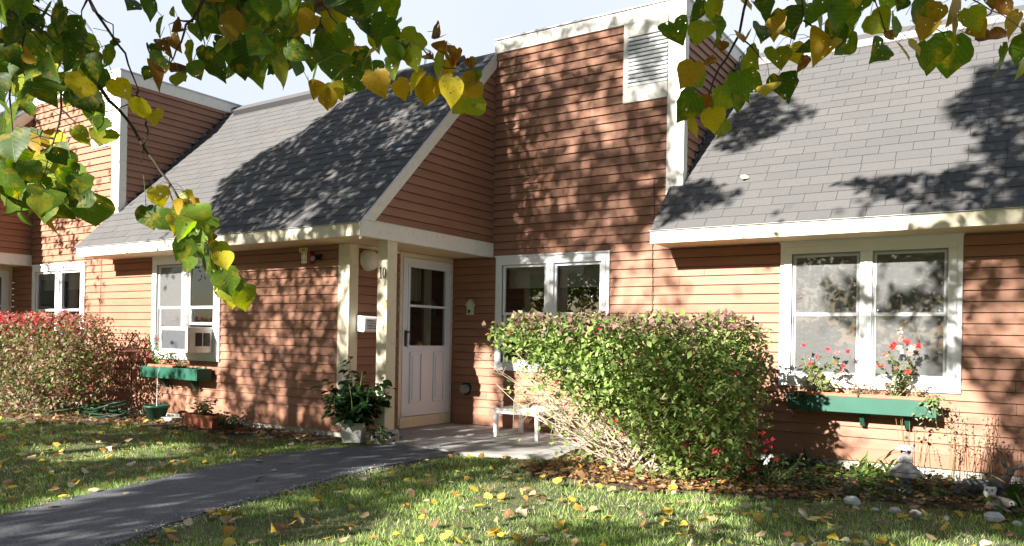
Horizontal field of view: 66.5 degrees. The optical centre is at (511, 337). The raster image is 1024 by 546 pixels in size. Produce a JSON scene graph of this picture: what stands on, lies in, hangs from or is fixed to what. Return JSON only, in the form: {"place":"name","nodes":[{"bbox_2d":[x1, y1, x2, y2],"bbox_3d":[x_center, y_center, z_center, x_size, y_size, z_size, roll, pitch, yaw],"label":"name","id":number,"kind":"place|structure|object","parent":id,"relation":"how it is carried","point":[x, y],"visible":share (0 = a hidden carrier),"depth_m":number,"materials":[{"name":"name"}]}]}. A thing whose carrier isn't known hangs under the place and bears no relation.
{"place":"outdoors","nodes":[
{"label":"outdoors","id":0,"kind":"place"},
{"bbox_2d":[0,444,464,545],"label":"path","id":1,"kind":"structure","parent":0,"point":[88,519],"depth_m":5.57,"materials":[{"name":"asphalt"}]},
{"bbox_2d":[366,424,402,442],"bbox_3d":[-1.366,1.027,8.320,0.428,0.201,0.289,1,0,33],"label":"ivy","id":2,"kind":"object","parent":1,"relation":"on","point":[383,437],"visible":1,"depth_m":8.32,"materials":[{"name":"green plant"}]},
{"bbox_2d":[364,423,611,459],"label":"pavement","id":3,"kind":"structure","parent":0,"point":[436,436],"depth_m":8.63,"materials":[{"name":"concrete"}]},
{"bbox_2d":[439,431,556,449],"bbox_3d":[0.202,1.161,8.596,1.130,0.001,1.800,1,0,33],"label":"pavement joint","id":4,"kind":"object","parent":3,"relation":"on","point":[500,443],"visible":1,"depth_m":8.50,"materials":[{"name":"concrete"}]},
{"bbox_2d":[492,405,563,441],"bbox_3d":[0.193,0.993,9.104,0.630,0.338,0.595,1,0,33],"label":"garden table","id":5,"kind":"object","parent":3,"relation":"on","point":[503,410],"visible":0.58,"depth_m":9.00,"materials":[{"name":"white plastic"}]},
{"bbox_2d":[0,389,1023,545],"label":"ground","id":6,"kind":"structure","parent":0,"point":[362,523],"depth_m":5.48,"materials":[{"name":"plant"}]},
{"bbox_2d":[0,107,34,395],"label":"row house","id":7,"kind":"structure","parent":6,"relation":"on","point":[15,241],"depth_m":12.76,"materials":[{"name":"paint"}]},
{"bbox_2d":[0,270,9,384],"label":"door","id":8,"kind":"structure","parent":7,"relation":"in","point":[5,282],"depth_m":13.13,"materials":[{"name":"white paint"}]},
{"bbox_2d":[149,538,161,545],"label":"fallen leaf","id":9,"kind":"object","parent":6,"relation":"on","point":[153,540],"visible":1,"depth_m":4.28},
{"bbox_2d":[163,528,176,532],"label":"fallen leaf","id":10,"kind":"object","parent":6,"relation":"on","point":[168,530],"visible":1,"depth_m":4.55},
{"bbox_2d":[0,403,341,445],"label":"soil border","id":11,"kind":"object","parent":6,"relation":"on","point":[320,439],"visible":0.36,"depth_m":9.61,"materials":[{"name":"soil"}]},
{"bbox_2d":[0,310,117,418],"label":"burning bush","id":12,"kind":"object","parent":11,"relation":"on","point":[37,380],"visible":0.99,"depth_m":10.57,"materials":[{"name":"green plant"}]},
{"bbox_2d":[4,401,131,418],"bbox_3d":[-6.191,0.935,10.793,2.606,0.249,0.444,1,0,23],"label":"garden hose","id":13,"kind":"object","parent":11,"relation":"on","point":[114,413],"visible":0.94,"depth_m":10.39,"materials":[{"name":"rubber"}]},
{"bbox_2d":[119,342,142,413],"bbox_3d":[-5.261,0.579,10.791,0.310,1.049,0.302,1,0,33],"label":"bird feeder","id":14,"kind":"object","parent":11,"relation":"on","point":[131,353],"visible":0.96,"depth_m":10.76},
{"bbox_2d":[143,367,169,419],"bbox_3d":[-4.675,0.739,10.282,0.330,0.691,0.330,1,0,33],"label":"plant pot","id":15,"kind":"object","parent":11,"relation":"on","point":[156,411],"visible":0.97,"depth_m":10.19,"materials":[{"name":"green plastic"}]},
{"bbox_2d":[161,416,181,421],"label":"paving block","id":16,"kind":"structure","parent":11,"relation":"on","point":[169,418],"depth_m":10.15,"materials":[{"name":"concrete"}]},
{"bbox_2d":[182,412,227,429],"bbox_3d":[-3.744,1.019,9.522,0.604,0.164,0.224,1,0,33],"label":"trough planter","id":17,"kind":"object","parent":11,"relation":"on","point":[199,420],"visible":0.94,"depth_m":9.42,"materials":[{"name":"ceramic"}]},
{"bbox_2d":[189,398,220,414],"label":"potted plant","id":18,"kind":"object","parent":17,"relation":"on","point":[205,408],"visible":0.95,"depth_m":9.47,"materials":[{"name":"green plant"}]},
{"bbox_2d":[211,409,247,430],"bbox_3d":[-3.391,0.990,9.362,0.614,0.262,0.386,1,0,33],"label":"ivy","id":19,"kind":"object","parent":11,"relation":"on","point":[225,422],"visible":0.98,"depth_m":9.29,"materials":[{"name":"green plant"}]},
{"bbox_2d":[167,534,178,540],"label":"fallen leaf","id":20,"kind":"object","parent":6,"relation":"on","point":[171,537],"visible":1,"depth_m":4.40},
{"bbox_2d":[183,518,192,525],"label":"fallen leaf","id":21,"kind":"object","parent":6,"relation":"on","point":[188,521],"visible":1,"depth_m":4.75,"materials":[{"name":"plant"}]},
{"bbox_2d":[4,459,441,514],"bbox_3d":[-3.133,1.149,4.043,1.732,0.020,9.498,1,0,26],"label":"path edge","id":22,"kind":"object","parent":6,"relation":"on","point":[385,470],"visible":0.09,"depth_m":6.42,"materials":[{"name":"soil"}]},
{"bbox_2d":[217,508,228,515],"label":"fallen leaf","id":23,"kind":"object","parent":6,"relation":"on","point":[223,512],"visible":0.93,"depth_m":5.00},
{"bbox_2d":[220,514,231,523],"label":"fallen leaf","id":24,"kind":"object","parent":6,"relation":"on","point":[225,519],"visible":0.99,"depth_m":4.86,"materials":[{"name":"plant"}]},
{"bbox_2d":[222,537,235,545],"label":"fallen leaf","id":25,"kind":"object","parent":6,"relation":"on","point":[228,541],"visible":1,"depth_m":4.33,"materials":[{"name":"plant"}]},
{"bbox_2d":[223,525,236,536],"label":"fallen leaf","id":26,"kind":"object","parent":6,"relation":"on","point":[228,530],"visible":1,"depth_m":4.57,"materials":[{"name":"plant"}]},
{"bbox_2d":[11,53,497,444],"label":"row house","id":27,"kind":"structure","parent":6,"relation":"on","point":[402,188],"depth_m":9.97,"materials":[{"name":"paint"}]},
{"bbox_2d":[31,261,86,356],"bbox_3d":[-6.974,-0.435,12.775,1.640,1.463,0.952,1,0,33],"label":"window","id":28,"kind":"structure","parent":27,"relation":"in","point":[56,287],"depth_m":12.71,"materials":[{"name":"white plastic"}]},
{"bbox_2d":[140,366,211,389],"bbox_3d":[-4.500,0.547,10.433,1.260,0.290,0.220,1,0,33],"label":"window box","id":29,"kind":"object","parent":27,"relation":"attached to","point":[193,376],"visible":0.94,"depth_m":10.27,"materials":[{"name":"green paint"}]},
{"bbox_2d":[147,364,186,367],"bbox_3d":[-4.650,0.447,10.521,0.570,0.164,0.211,1,0,33],"label":"planter liner","id":30,"kind":"object","parent":29,"relation":"in","point":[164,365],"visible":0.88,"depth_m":10.42,"materials":[{"name":"beige"}]},
{"bbox_2d":[143,325,172,364],"bbox_3d":[-4.808,0.114,10.611,0.558,0.561,0.258,1,0,16],"label":"begonia","id":31,"kind":"object","parent":30,"relation":"on","point":[160,355],"visible":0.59,"depth_m":10.60,"materials":[{"name":"green plant"}]},
{"bbox_2d":[175,356,192,366],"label":"potted plant","id":32,"kind":"object","parent":30,"relation":"on","point":[181,362],"visible":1,"depth_m":10.26,"materials":[{"name":"green plant"}]},
{"bbox_2d":[159,326,212,352],"bbox_3d":[-4.234,0.032,10.225,0.616,0.330,0.445,1,0,33],"label":"air conditioner","id":33,"kind":"object","parent":27,"relation":"attached to","point":[187,339],"visible":1,"depth_m":10.03,"materials":[{"name":"beige metal"}]},
{"bbox_2d":[151,254,221,361],"bbox_3d":[-4.177,-0.406,10.932,1.540,1.438,0.952,1,0,33],"label":"window","id":34,"kind":"structure","parent":27,"relation":"in","point":[180,298],"depth_m":10.93,"materials":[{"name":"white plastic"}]},
{"bbox_2d":[301,252,312,263],"bbox_3d":[-2.416,-0.935,9.210,0.140,0.140,0.068,1,0,33],"label":"fire alarm","id":35,"kind":"object","parent":27,"relation":"attached to","point":[305,258],"visible":0.99,"depth_m":9.18,"materials":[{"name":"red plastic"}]},
{"bbox_2d":[309,254,321,261],"bbox_3d":[-2.292,-0.923,9.091,0.103,0.099,0.153,1,0,23],"label":"flood lamp","id":36,"kind":"object","parent":27,"relation":"attached to","point":[314,257],"visible":1,"depth_m":9.04,"materials":[{"name":"black plastic"}]},
{"bbox_2d":[356,315,376,331],"bbox_3d":[-1.612,-0.152,9.113,0.140,0.194,0.440,1,0,33],"label":"mailbox","id":37,"kind":"object","parent":27,"relation":"attached to","point":[366,323],"visible":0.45,"depth_m":8.95,"materials":[{"name":"white plastic"}]},
{"bbox_2d":[360,250,377,270],"bbox_3d":[-1.635,-0.895,9.075,0.130,0.250,0.250,1,0,33],"label":"porch lamp","id":38,"kind":"object","parent":27,"relation":"attached to","point":[368,260],"visible":0.94,"depth_m":9.01,"materials":[{"name":"beige glass"}]},
{"bbox_2d":[400,257,451,416],"bbox_3d":[-1.163,0.000,10.059,0.266,1.973,0.958,1,0,30],"label":"door","id":39,"kind":"structure","parent":27,"relation":"in","point":[425,387],"depth_m":10.05,"materials":[{"name":"white paint"}]},
{"bbox_2d":[248,538,261,542],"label":"fallen leaf","id":40,"kind":"object","parent":6,"relation":"on","point":[254,540],"visible":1,"depth_m":4.33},
{"bbox_2d":[274,522,287,535],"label":"fallen leaf","id":41,"kind":"object","parent":6,"relation":"on","point":[281,527],"visible":0.99,"depth_m":4.62,"materials":[{"name":"plant"}]},
{"bbox_2d":[338,421,366,442],"bbox_3d":[-1.722,1.030,8.500,0.267,0.213,0.267,1,0,5],"label":"plant pot","id":42,"kind":"object","parent":6,"relation":"on","point":[355,433],"visible":0.71,"depth_m":8.39,"materials":[{"name":"white plastic"}]},
{"bbox_2d":[311,355,396,431],"bbox_3d":[-1.732,0.592,8.480,0.902,0.829,0.742,1,0,33],"label":"potted plant","id":43,"kind":"object","parent":42,"relation":"in","point":[354,404],"visible":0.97,"depth_m":8.38,"materials":[{"name":"green plant"}]},
{"bbox_2d":[359,512,368,517],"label":"fallen leaf","id":44,"kind":"object","parent":6,"relation":"on","point":[364,514],"visible":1,"depth_m":5.02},
{"bbox_2d":[415,535,423,541],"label":"fallen leaf","id":45,"kind":"object","parent":6,"relation":"on","point":[419,539],"visible":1,"depth_m":4.47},
{"bbox_2d":[419,508,428,517],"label":"fallen leaf","id":46,"kind":"object","parent":6,"relation":"on","point":[423,511],"visible":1,"depth_m":5.10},
{"bbox_2d":[428,519,438,527],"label":"fallen leaf","id":47,"kind":"object","parent":6,"relation":"on","point":[433,523],"visible":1,"depth_m":4.83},
{"bbox_2d":[440,530,451,540],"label":"fallen leaf","id":48,"kind":"object","parent":6,"relation":"on","point":[446,534],"visible":1,"depth_m":4.52,"materials":[{"name":"plant"}]},
{"bbox_2d":[488,527,501,535],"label":"fallen leaf","id":49,"kind":"object","parent":6,"relation":"on","point":[498,530],"visible":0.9,"depth_m":4.63,"materials":[{"name":"plant"}]},
{"bbox_2d":[0,405,1013,535],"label":"scattered leaves","id":50,"kind":"object","parent":6,"relation":"on","point":[557,480],"visible":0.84,"depth_m":6.43,"materials":[{"name":"yellow plant"}]},
{"bbox_2d":[504,508,514,518],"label":"fallen leaf","id":51,"kind":"object","parent":6,"relation":"on","point":[507,512],"visible":1,"depth_m":5.08,"materials":[{"name":"plant"}]},
{"bbox_2d":[0,0,1023,311],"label":"linden tree","id":52,"kind":"object","parent":6,"relation":"on","point":[256,40],"visible":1,"depth_m":2.17,"materials":[{"name":"green plant"}]},
{"bbox_2d":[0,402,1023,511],"bbox_3d":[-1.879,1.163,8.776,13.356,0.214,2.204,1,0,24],"label":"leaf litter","id":53,"kind":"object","parent":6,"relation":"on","point":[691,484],"visible":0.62,"depth_m":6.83,"materials":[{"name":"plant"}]},
{"bbox_2d":[511,535,524,542],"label":"fallen leaf","id":54,"kind":"object","parent":6,"relation":"on","point":[515,538],"visible":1,"depth_m":4.48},
{"bbox_2d":[517,509,526,516],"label":"fallen leaf","id":55,"kind":"object","parent":6,"relation":"on","point":[523,512],"visible":0.99,"depth_m":5.21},
{"bbox_2d":[525,537,534,545],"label":"fallen leaf","id":56,"kind":"object","parent":6,"relation":"on","point":[529,540],"visible":1,"depth_m":4.42,"materials":[{"name":"plant"}]},
{"bbox_2d":[554,520,564,528],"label":"fallen leaf","id":57,"kind":"object","parent":6,"relation":"on","point":[560,523],"visible":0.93,"depth_m":4.88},
{"bbox_2d":[570,538,578,545],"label":"fallen leaf","id":58,"kind":"object","parent":6,"relation":"on","point":[576,540],"visible":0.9,"depth_m":4.47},
{"bbox_2d":[573,502,581,510],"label":"fallen leaf","id":59,"kind":"object","parent":6,"relation":"on","point":[575,506],"visible":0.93,"depth_m":5.44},
{"bbox_2d":[589,506,598,511],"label":"fallen leaf","id":60,"kind":"object","parent":6,"relation":"on","point":[592,508],"visible":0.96,"depth_m":5.37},
{"bbox_2d":[661,507,672,514],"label":"fallen leaf","id":61,"kind":"object","parent":6,"relation":"on","point":[666,510],"visible":1,"depth_m":5.43,"materials":[{"name":"plant"}]},
{"bbox_2d":[689,538,696,545],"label":"fallen leaf","id":62,"kind":"object","parent":6,"relation":"on","point":[692,542],"visible":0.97,"depth_m":4.50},
{"bbox_2d":[707,515,717,520],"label":"fallen leaf","id":63,"kind":"object","parent":6,"relation":"on","point":[711,518],"visible":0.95,"depth_m":5.24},
{"bbox_2d":[450,0,1023,486],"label":"row house","id":64,"kind":"structure","parent":6,"relation":"on","point":[866,188],"depth_m":8.40,"materials":[{"name":"paint"}]},
{"bbox_2d":[459,383,470,394],"bbox_3d":[-0.627,0.679,10.278,0.170,0.170,0.090,1,0,33],"label":"dryer vent","id":65,"kind":"object","parent":64,"relation":"attached to","point":[464,388],"visible":1,"depth_m":10.26,"materials":[{"name":"black plastic"}]},
{"bbox_2d":[465,299,475,314],"bbox_3d":[-0.547,-0.396,10.260,0.136,0.205,0.058,1,0,33],"label":"birdhouse ornament","id":66,"kind":"object","parent":64,"relation":"attached to","point":[470,304],"visible":1,"depth_m":10.24,"materials":[{"name":"beige wood"}]},
{"bbox_2d":[494,250,610,371],"bbox_3d":[0.708,-0.294,9.986,1.640,1.463,0.952,1,0,33],"label":"window","id":67,"kind":"structure","parent":64,"relation":"in","point":[565,282],"depth_m":9.91,"materials":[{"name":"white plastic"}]},
{"bbox_2d":[651,193,654,316],"bbox_3d":[1.590,-0.451,8.867,0.023,2.721,0.015,1,0,33],"label":"cable","id":68,"kind":"object","parent":64,"relation":"attached to","point":[652,259],"visible":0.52,"depth_m":8.87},
{"bbox_2d":[787,393,938,428],"bbox_3d":[3.358,0.722,7.534,1.315,0.290,0.210,1,0,33],"label":"window box","id":69,"kind":"object","parent":64,"relation":"attached to","point":[863,407],"visible":0.88,"depth_m":7.42,"materials":[{"name":"green paint"}]},
{"bbox_2d":[789,390,811,417],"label":"ivy","id":70,"kind":"object","parent":69,"relation":"in","point":[801,392],"visible":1,"depth_m":7.71,"materials":[{"name":"green plant"}]},
{"bbox_2d":[795,391,859,396],"bbox_3d":[3.101,0.620,7.691,0.590,0.164,0.201,1,0,33],"label":"planter liner","id":71,"kind":"object","parent":69,"relation":"in","point":[832,394],"visible":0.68,"depth_m":7.58,"materials":[{"name":"beige"}]},
{"bbox_2d":[798,377,820,392],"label":"potted plant","id":72,"kind":"object","parent":71,"relation":"on","point":[808,389],"visible":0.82,"depth_m":7.79,"materials":[{"name":"green plant"}]},
{"bbox_2d":[796,343,849,392],"bbox_3d":[3.062,0.316,7.684,0.504,0.505,0.315,1,0,33],"label":"geranium","id":73,"kind":"object","parent":71,"relation":"in","point":[816,381],"visible":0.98,"depth_m":7.69,"materials":[{"name":"green plant"}]},
{"bbox_2d":[843,379,869,394],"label":"potted plant","id":74,"kind":"object","parent":71,"relation":"on","point":[857,391],"visible":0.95,"depth_m":7.53,"materials":[{"name":"white plant"}]},
{"bbox_2d":[859,394,931,400],"bbox_3d":[3.621,0.630,7.349,0.625,0.164,0.201,1,0,33],"label":"planter liner","id":75,"kind":"object","parent":69,"relation":"in","point":[891,397],"visible":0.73,"depth_m":7.28,"materials":[{"name":"beige"}]},
{"bbox_2d":[862,381,887,394],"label":"potted plant","id":76,"kind":"object","parent":75,"relation":"on","point":[880,393],"visible":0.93,"depth_m":7.44,"materials":[{"name":"white plant"}]},
{"bbox_2d":[875,327,921,395],"bbox_3d":[3.638,0.244,7.334,0.383,0.673,0.302,1,0,33],"label":"geranium","id":77,"kind":"object","parent":75,"relation":"in","point":[898,374],"visible":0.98,"depth_m":7.32,"materials":[{"name":"green plant"}]},
{"bbox_2d":[905,382,932,396],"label":"potted plant","id":78,"kind":"object","parent":75,"relation":"on","point":[917,392],"visible":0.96,"depth_m":7.24,"materials":[{"name":"white plant"}]},
{"bbox_2d":[911,395,951,438],"bbox_3d":[3.797,0.722,7.064,0.333,0.399,0.181,1,0,33],"label":"ivy","id":79,"kind":"object","parent":69,"relation":"in","point":[933,399],"visible":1,"depth_m":7.06,"materials":[{"name":"green plant"}]},
{"bbox_2d":[778,233,964,393],"bbox_3d":[3.704,-0.228,8.010,1.660,1.483,0.952,1,0,33],"label":"window","id":80,"kind":"structure","parent":64,"relation":"in","point":[872,270],"depth_m":8.11,"materials":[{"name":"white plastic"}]},
{"bbox_2d":[919,297,921,311],"bbox_3d":[3.915,-0.303,7.484,0.037,0.161,0.037,1,0,-34],"label":"window candle","id":81,"kind":"object","parent":64,"relation":"on","point":[920,305],"depth_m":7.48,"materials":[{"name":"white plastic"}]},
{"bbox_2d":[753,513,763,519],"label":"fallen leaf","id":82,"kind":"object","parent":6,"relation":"on","point":[757,516],"visible":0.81,"depth_m":5.30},
{"bbox_2d":[752,518,764,524],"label":"fallen leaf","id":83,"kind":"object","parent":6,"relation":"on","point":[760,520],"visible":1,"depth_m":5.11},
{"bbox_2d":[756,530,767,536],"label":"fallen leaf","id":84,"kind":"object","parent":6,"relation":"on","point":[762,533],"visible":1,"depth_m":4.76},
{"bbox_2d":[514,442,1023,517],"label":"soil bed","id":85,"kind":"object","parent":6,"relation":"on","point":[628,487],"visible":0.18,"depth_m":6.47,"materials":[{"name":"soil"}]},
{"bbox_2d":[476,307,773,487],"bbox_3d":[1.031,0.481,7.407,2.686,1.561,1.539,1,0,33],"label":"burning bush","id":86,"kind":"object","parent":85,"relation":"on","point":[651,403],"visible":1,"depth_m":6.92,"materials":[{"name":"green plant"}]},
{"bbox_2d":[739,431,804,484],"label":"impatiens","id":87,"kind":"object","parent":85,"relation":"on","point":[768,471],"visible":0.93,"depth_m":6.74,"materials":[{"name":"green plant"}]},
{"bbox_2d":[790,447,820,467],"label":"hosta","id":88,"kind":"object","parent":85,"relation":"on","point":[807,458],"visible":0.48,"depth_m":7.85,"materials":[{"name":"green plant"}]},
{"bbox_2d":[841,450,889,480],"bbox_3d":[3.228,1.169,7.095,0.511,0.298,0.615,1,0,33],"label":"day lily","id":89,"kind":"object","parent":85,"relation":"on","point":[863,466],"visible":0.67,"depth_m":7.10,"materials":[{"name":"green plant"}]},
{"bbox_2d":[708,451,1023,519],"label":"ground cover","id":90,"kind":"object","parent":85,"relation":"on","point":[848,483],"visible":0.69,"depth_m":6.64,"materials":[{"name":"green plant"}]},
{"bbox_2d":[870,450,898,472],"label":"day lily","id":91,"kind":"object","parent":85,"relation":"on","point":[890,464],"visible":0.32,"depth_m":7.45,"materials":[{"name":"green plant"}]},
{"bbox_2d":[889,443,924,492],"bbox_3d":[3.370,1.130,6.698,0.265,0.435,0.273,1,0,11],"label":"fairy statue","id":92,"kind":"object","parent":85,"relation":"on","point":[904,469],"visible":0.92,"depth_m":6.66,"materials":[{"name":"stone"}]},
{"bbox_2d":[895,416,927,478],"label":"dried stalks","id":93,"kind":"object","parent":85,"relation":"on","point":[918,438],"visible":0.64,"depth_m":7.27,"materials":[{"name":"brown plant"}]},
{"bbox_2d":[931,408,976,483],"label":"dried stalks","id":94,"kind":"object","parent":85,"relation":"on","point":[950,459],"visible":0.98,"depth_m":7.11,"materials":[{"name":"brown plant"}]},
{"bbox_2d":[960,415,1003,478],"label":"dried stalks","id":95,"kind":"object","parent":85,"relation":"on","point":[977,453],"visible":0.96,"depth_m":6.99,"materials":[{"name":"brown plant"}]},
{"bbox_2d":[952,458,1023,497],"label":"driftwood","id":96,"kind":"object","parent":85,"relation":"on","point":[1007,476],"visible":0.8,"depth_m":6.43,"materials":[{"name":"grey wood"}]},
{"bbox_2d":[983,486,1016,513],"bbox_3d":[3.688,1.229,5.903,0.225,0.182,0.099,1,0,40],"label":"statue","id":97,"kind":"object","parent":85,"relation":"on","point":[999,500],"visible":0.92,"depth_m":5.89,"materials":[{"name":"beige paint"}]},
{"bbox_2d":[983,410,1019,483],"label":"dried stalks","id":98,"kind":"object","parent":85,"relation":"on","point":[1007,455],"visible":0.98,"depth_m":6.91,"materials":[{"name":"brown plant"}]},
{"bbox_2d":[994,476,1023,508],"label":"iris","id":99,"kind":"object","parent":85,"relation":"on","point":[1019,500],"visible":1,"depth_m":5.86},
{"bbox_2d":[1001,483,1023,508],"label":"hosta","id":100,"kind":"object","parent":85,"relation":"on","point":[1012,488],"visible":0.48,"depth_m":5.94,"materials":[{"name":"green plant"}]},
{"bbox_2d":[779,530,792,535],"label":"fallen leaf","id":101,"kind":"object","parent":6,"relation":"on","point":[787,533],"visible":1,"depth_m":4.77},
{"bbox_2d":[791,542,804,545],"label":"fallen leaf","id":102,"kind":"object","parent":6,"relation":"on","point":[797,544],"visible":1,"depth_m":4.46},
{"bbox_2d":[796,536,806,542],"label":"fallen leaf","id":103,"kind":"object","parent":6,"relation":"on","point":[800,539],"visible":0.98,"depth_m":4.67,"materials":[{"name":"plant"}]},
{"bbox_2d":[826,532,838,540],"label":"fallen leaf","id":104,"kind":"object","parent":6,"relation":"on","point":[834,536],"visible":1,"depth_m":4.75,"materials":[{"name":"plant"}]},
{"bbox_2d":[843,496,860,505],"bbox_3d":[2.623,1.267,6.022,0.127,0.092,0.100,1,0,33],"label":"white stone","id":105,"kind":"object","parent":6,"relation":"on","point":[850,499],"visible":0.82,"depth_m":5.99,"materials":[{"name":"stone"}]},
{"bbox_2d":[874,537,886,543],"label":"fallen leaf","id":106,"kind":"object","parent":6,"relation":"on","point":[884,539],"visible":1,"depth_m":4.69,"materials":[{"name":"plant"}]},
{"bbox_2d":[889,507,900,513],"bbox_3d":[2.827,1.282,5.765,0.083,0.060,0.062,1,0,33],"label":"white stone","id":107,"kind":"object","parent":6,"relation":"on","point":[894,510],"visible":0.94,"depth_m":5.75,"materials":[{"name":"stone"}]},
{"bbox_2d":[909,509,921,517],"bbox_3d":[2.932,1.282,5.674,0.084,0.063,0.066,1,0,33],"label":"white stone","id":108,"kind":"object","parent":6,"relation":"on","point":[919,513],"visible":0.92,"depth_m":5.65,"materials":[{"name":"stone"}]},
{"bbox_2d":[926,533,936,539],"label":"fallen leaf","id":109,"kind":"object","parent":6,"relation":"on","point":[931,537],"visible":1,"depth_m":4.82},
{"bbox_2d":[980,540,991,545],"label":"fallen leaf","id":110,"kind":"object","parent":6,"relation":"on","point":[984,542],"visible":1,"depth_m":4.68,"materials":[{"name":"plant"}]},
{"bbox_2d":[984,511,1004,524],"bbox_3d":[3.410,1.280,5.525,0.131,0.096,0.103,1,0,33],"label":"white stone","id":111,"kind":"object","parent":6,"relation":"on","point":[995,517],"visible":0.97,"depth_m":5.50,"materials":[{"name":"stone"}]},
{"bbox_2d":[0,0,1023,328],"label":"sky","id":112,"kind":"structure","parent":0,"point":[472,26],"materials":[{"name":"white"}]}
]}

